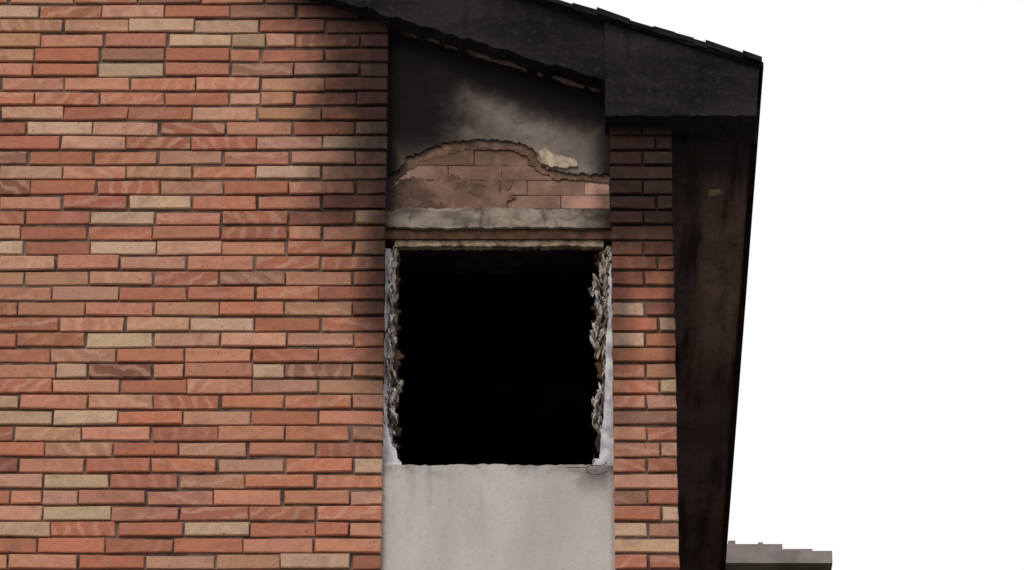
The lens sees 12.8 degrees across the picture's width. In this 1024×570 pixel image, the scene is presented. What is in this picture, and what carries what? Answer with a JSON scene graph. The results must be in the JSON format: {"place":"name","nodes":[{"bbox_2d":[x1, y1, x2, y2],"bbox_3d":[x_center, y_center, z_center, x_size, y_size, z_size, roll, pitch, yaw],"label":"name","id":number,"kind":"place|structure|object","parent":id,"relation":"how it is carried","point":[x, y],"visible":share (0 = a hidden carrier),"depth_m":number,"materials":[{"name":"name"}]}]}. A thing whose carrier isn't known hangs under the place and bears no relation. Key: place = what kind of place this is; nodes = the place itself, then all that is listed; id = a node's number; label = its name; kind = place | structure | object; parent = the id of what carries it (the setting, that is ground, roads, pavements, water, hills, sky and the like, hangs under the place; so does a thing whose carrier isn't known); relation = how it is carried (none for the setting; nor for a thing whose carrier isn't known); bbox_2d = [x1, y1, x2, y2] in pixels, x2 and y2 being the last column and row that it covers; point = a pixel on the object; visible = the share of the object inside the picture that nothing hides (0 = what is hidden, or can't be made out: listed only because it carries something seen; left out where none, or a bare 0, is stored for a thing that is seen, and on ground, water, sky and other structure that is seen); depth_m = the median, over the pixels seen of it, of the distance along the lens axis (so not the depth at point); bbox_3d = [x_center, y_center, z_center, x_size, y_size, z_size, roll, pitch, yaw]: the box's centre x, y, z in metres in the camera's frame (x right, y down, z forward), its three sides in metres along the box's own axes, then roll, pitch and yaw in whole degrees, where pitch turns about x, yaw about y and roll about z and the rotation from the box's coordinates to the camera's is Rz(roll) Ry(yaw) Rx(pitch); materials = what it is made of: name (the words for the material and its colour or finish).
{"place":"outdoors","nodes":[
{"label":"outdoors","id":0,"kind":"place"},
{"bbox_2d":[383,249,392,425],"bbox_3d":[-0.455,0.272,16.779,0.032,0.903,0.020,0,-27,0],"label":"jamb layer","id":1,"kind":"object","parent":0,"point":[388,285],"visible":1,"depth_m":16.83,"materials":[{"name":"grey concrete"}]},
{"bbox_2d":[387,250,396,429],"bbox_3d":[-0.449,0.278,16.792,0.044,0.903,0.020,0,-27,0],"label":"jamb layer","id":2,"kind":"object","parent":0,"point":[391,307],"visible":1,"depth_m":16.80,"materials":[{"name":"grey concrete"}]},
{"bbox_2d":[392,253,404,457],"bbox_3d":[-0.433,0.288,16.811,0.076,0.903,0.020,0,-27,0],"label":"jamb layer","id":3,"kind":"object","parent":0,"point":[398,356],"visible":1,"depth_m":16.82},
{"bbox_2d":[394,240,602,250],"bbox_3d":[-0.049,-0.146,16.986,0.777,0.028,0.033,0,-27,0],"label":"head bead","id":4,"kind":"object","parent":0,"point":[489,245],"visible":1,"depth_m":16.97,"materials":[{"name":"beige concrete"}]},
{"bbox_2d":[590,253,604,458],"bbox_3d":[0.330,0.288,16.811,0.080,0.903,0.020,0,-27,0],"label":"jamb layer","id":5,"kind":"object","parent":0,"point":[599,364],"visible":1,"depth_m":16.80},
{"bbox_2d":[599,250,609,412],"bbox_3d":[0.346,0.278,16.792,0.048,0.903,0.020,0,-27,0],"label":"jamb layer","id":6,"kind":"object","parent":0,"point":[605,313],"visible":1,"depth_m":16.89,"materials":[{"name":"grey concrete"}]},
{"bbox_2d":[607,249,611,312],"bbox_3d":[0.357,0.272,16.779,0.026,0.903,0.020,0,-27,0],"label":"jamb layer","id":7,"kind":"object","parent":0,"point":[610,288],"visible":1,"depth_m":16.91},
{"bbox_2d":[525,0,763,566],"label":"roof slope","id":8,"kind":"structure","parent":0,"point":[602,20],"depth_m":17.24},
{"bbox_2d":[310,0,604,94],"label":"verge board","id":9,"kind":"object","parent":8,"relation":"attached to","point":[544,41],"visible":1,"depth_m":17.27,"materials":[{"name":"black wood"}]},
{"bbox_2d":[394,29,598,92],"bbox_3d":[-0.210,-0.902,17.338,1.080,0.388,0.021,0,-27,0],"label":"verge lath","id":10,"kind":"object","parent":9,"relation":"attached to","point":[506,63],"visible":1,"depth_m":17.31,"materials":[{"name":"brown wood"}]},
{"bbox_2d":[544,0,761,63],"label":"burnt tiles","id":11,"kind":"object","parent":8,"relation":"on","point":[582,11],"visible":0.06,"depth_m":17.21,"materials":[{"name":"black tile"}]},
{"bbox_2d":[605,22,758,141],"bbox_3d":[0.639,-0.767,17.248,0.579,0.410,0.200,0,-27,0],"label":"eave return","id":12,"kind":"object","parent":8,"relation":"attached to","point":[686,93],"visible":1,"depth_m":17.14,"materials":[{"name":"black wood"}]},
{"bbox_2d":[672,141,753,569],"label":"eave soffit","id":13,"kind":"structure","parent":8,"relation":"attached to","point":[708,238],"depth_m":18.61,"materials":[{"name":"black wood"}]},
{"bbox_2d":[708,188,722,195],"bbox_3d":[0.784,-0.359,17.600,0.057,0.004,0.058,0,-27,0],"label":"soffit scrap","id":14,"kind":"object","parent":13,"relation":"attached to","point":[715,192],"visible":1,"depth_m":17.60,"materials":[{"name":"brown wood"}]},
{"bbox_2d":[720,94,758,569],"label":"eave board edge","id":15,"kind":"object","parent":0,"point":[740,323],"visible":0.56,"depth_m":18.69,"materials":[{"name":"black wood"}]},
{"bbox_2d":[728,541,762,543],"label":"roof ducts","id":16,"kind":"object","parent":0,"point":[731,542],"visible":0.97,"depth_m":38.02,"materials":[{"name":"grey metal"}]},
{"bbox_2d":[725,551,832,569],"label":"roof coping","id":17,"kind":"object","parent":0,"point":[778,560],"visible":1,"depth_m":37.91,"materials":[{"name":"grey concrete"}]},
{"bbox_2d":[727,544,812,550],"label":"roof parapet","id":18,"kind":"structure","parent":17,"relation":"on","point":[754,547],"depth_m":37.98,"materials":[{"name":"grey concrete"}]},
{"bbox_2d":[562,0,1023,569],"label":"sky","id":19,"kind":"structure","parent":0,"point":[880,423],"materials":[{"name":"white"}]},
{"label":"ground","id":20,"kind":"structure","parent":0,"visible":0},
{"bbox_2d":[0,0,387,569],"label":"mortar wall","id":21,"kind":"structure","parent":20,"relation":"on","point":[220,409],"depth_m":16.84,"materials":[{"name":"grey concrete"}]},
{"bbox_2d":[0,0,679,569],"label":"facade bricks","id":22,"kind":"object","parent":20,"relation":"on","point":[90,528],"visible":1,"depth_m":16.82,"materials":[{"name":"red brick"}]},
{"bbox_2d":[386,173,516,207],"bbox_3d":[-0.227,-0.351,17.085,0.489,0.159,0.004,0,-27,0],"label":"scratch coat patch","id":23,"kind":"object","parent":22,"relation":"attached to","point":[413,191],"visible":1,"depth_m":17.08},
{"bbox_2d":[387,31,609,176],"bbox_3d":[-0.051,-0.729,17.281,0.841,0.734,0.034,0,-27,0],"label":"plaster skin","id":24,"kind":"object","parent":22,"relation":"attached to","point":[439,95],"visible":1,"depth_m":17.23,"materials":[{"name":"grey paint"}]},
{"bbox_2d":[539,148,577,168],"bbox_3d":[0.174,-0.472,17.134,0.148,0.088,0.026,0,-27,0],"label":"render flake","id":25,"kind":"object","parent":24,"relation":"attached to","point":[549,158],"visible":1,"depth_m":17.12,"materials":[{"name":"beige paint"}]},
{"bbox_2d":[387,140,609,188],"bbox_3d":[-0.051,-0.457,17.149,0.841,0.239,0.021,0,-27,0],"label":"under coat","id":26,"kind":"object","parent":22,"relation":"attached to","point":[454,147],"visible":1,"depth_m":17.15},
{"bbox_2d":[611,127,677,569],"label":"mortar pillar","id":27,"kind":"structure","parent":20,"relation":"on","point":[644,302],"depth_m":16.70,"materials":[{"name":"grey concrete"}]},
{"bbox_3d":[-0.050,4.044,14.949,0.841,1.777,0.268,0,-27,0],"label":"parapet panel","id":28,"kind":"object","parent":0,"visible":0},
{"bbox_3d":[-0.050,2.811,15.554,0.841,0.970,0.070,0,-27,0],"label":"window","id":29,"kind":"object","parent":28,"relation":"on","visible":0},
{"bbox_2d":[381,464,614,569],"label":"parapet panel","id":30,"kind":"structure","parent":29,"relation":"on","point":[492,517],"depth_m":16.43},
{"bbox_2d":[383,245,610,448],"bbox_3d":[-0.053,0.273,16.799,0.860,0.960,0.126,0,-27,0],"label":"jamb debris","id":31,"kind":"object","parent":30,"relation":"on","point":[600,334],"visible":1,"depth_m":16.81,"materials":[{"name":"grey concrete"}]},
{"bbox_2d":[382,423,401,464],"bbox_3d":[-0.437,0.585,16.594,0.072,0.180,0.022,0,-27,0],"label":"frame remnant","id":32,"kind":"object","parent":31,"relation":"attached to","point":[389,452],"visible":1,"depth_m":16.57,"materials":[{"name":"plastic"}]},
{"bbox_2d":[386,244,610,273],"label":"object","id":33,"kind":"object","parent":31,"relation":"on","point":[538,261],"visible":0.7,"depth_m":17.09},
{"bbox_2d":[385,230,610,243],"bbox_3d":[-0.051,-0.131,17.092,0.841,0.038,0.256,0,-27,0],"label":"lintel angle","id":34,"kind":"object","parent":33,"relation":"on","point":[391,236],"visible":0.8,"depth_m":16.98,"materials":[{"name":"metal"}]},
{"bbox_2d":[386,207,611,229],"bbox_3d":[-0.051,-0.189,17.114,0.841,0.092,0.273,0,-27,0],"label":"window lintel","id":35,"kind":"structure","parent":34,"relation":"on","point":[469,218],"depth_m":16.99,"materials":[{"name":"concrete"}]},
{"bbox_2d":[386,208,609,211],"bbox_3d":[-0.051,-0.258,17.047,0.841,0.052,0.024,0,-27,0],"label":"lintel bedding","id":36,"kind":"object","parent":35,"relation":"on","point":[393,209],"visible":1,"depth_m":17.05,"materials":[{"name":"concrete"}]},
{"bbox_2d":[391,145,609,207],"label":"clay blocks","id":37,"kind":"structure","parent":36,"relation":"on","point":[474,164],"depth_m":17.11,"materials":[{"name":"red brick"}]},
{"bbox_2d":[501,161,584,203],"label":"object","id":38,"kind":"object","parent":35,"relation":"on","point":[560,197],"visible":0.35,"depth_m":17.12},
{"bbox_2d":[593,304,613,465],"bbox_3d":[0.330,0.366,16.706,0.083,0.670,0.022,0,-27,0],"label":"frame remnant","id":39,"kind":"object","parent":31,"relation":"attached to","point":[606,448],"visible":1,"depth_m":16.64,"materials":[{"name":"plastic"}]},
{"bbox_2d":[567,454,606,474],"bbox_3d":[0.273,0.650,16.540,0.146,0.108,0.058,0,-27,0],"label":"burnt cable","id":40,"kind":"object","parent":30,"relation":"on","point":[590,465],"visible":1,"depth_m":16.51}
]}

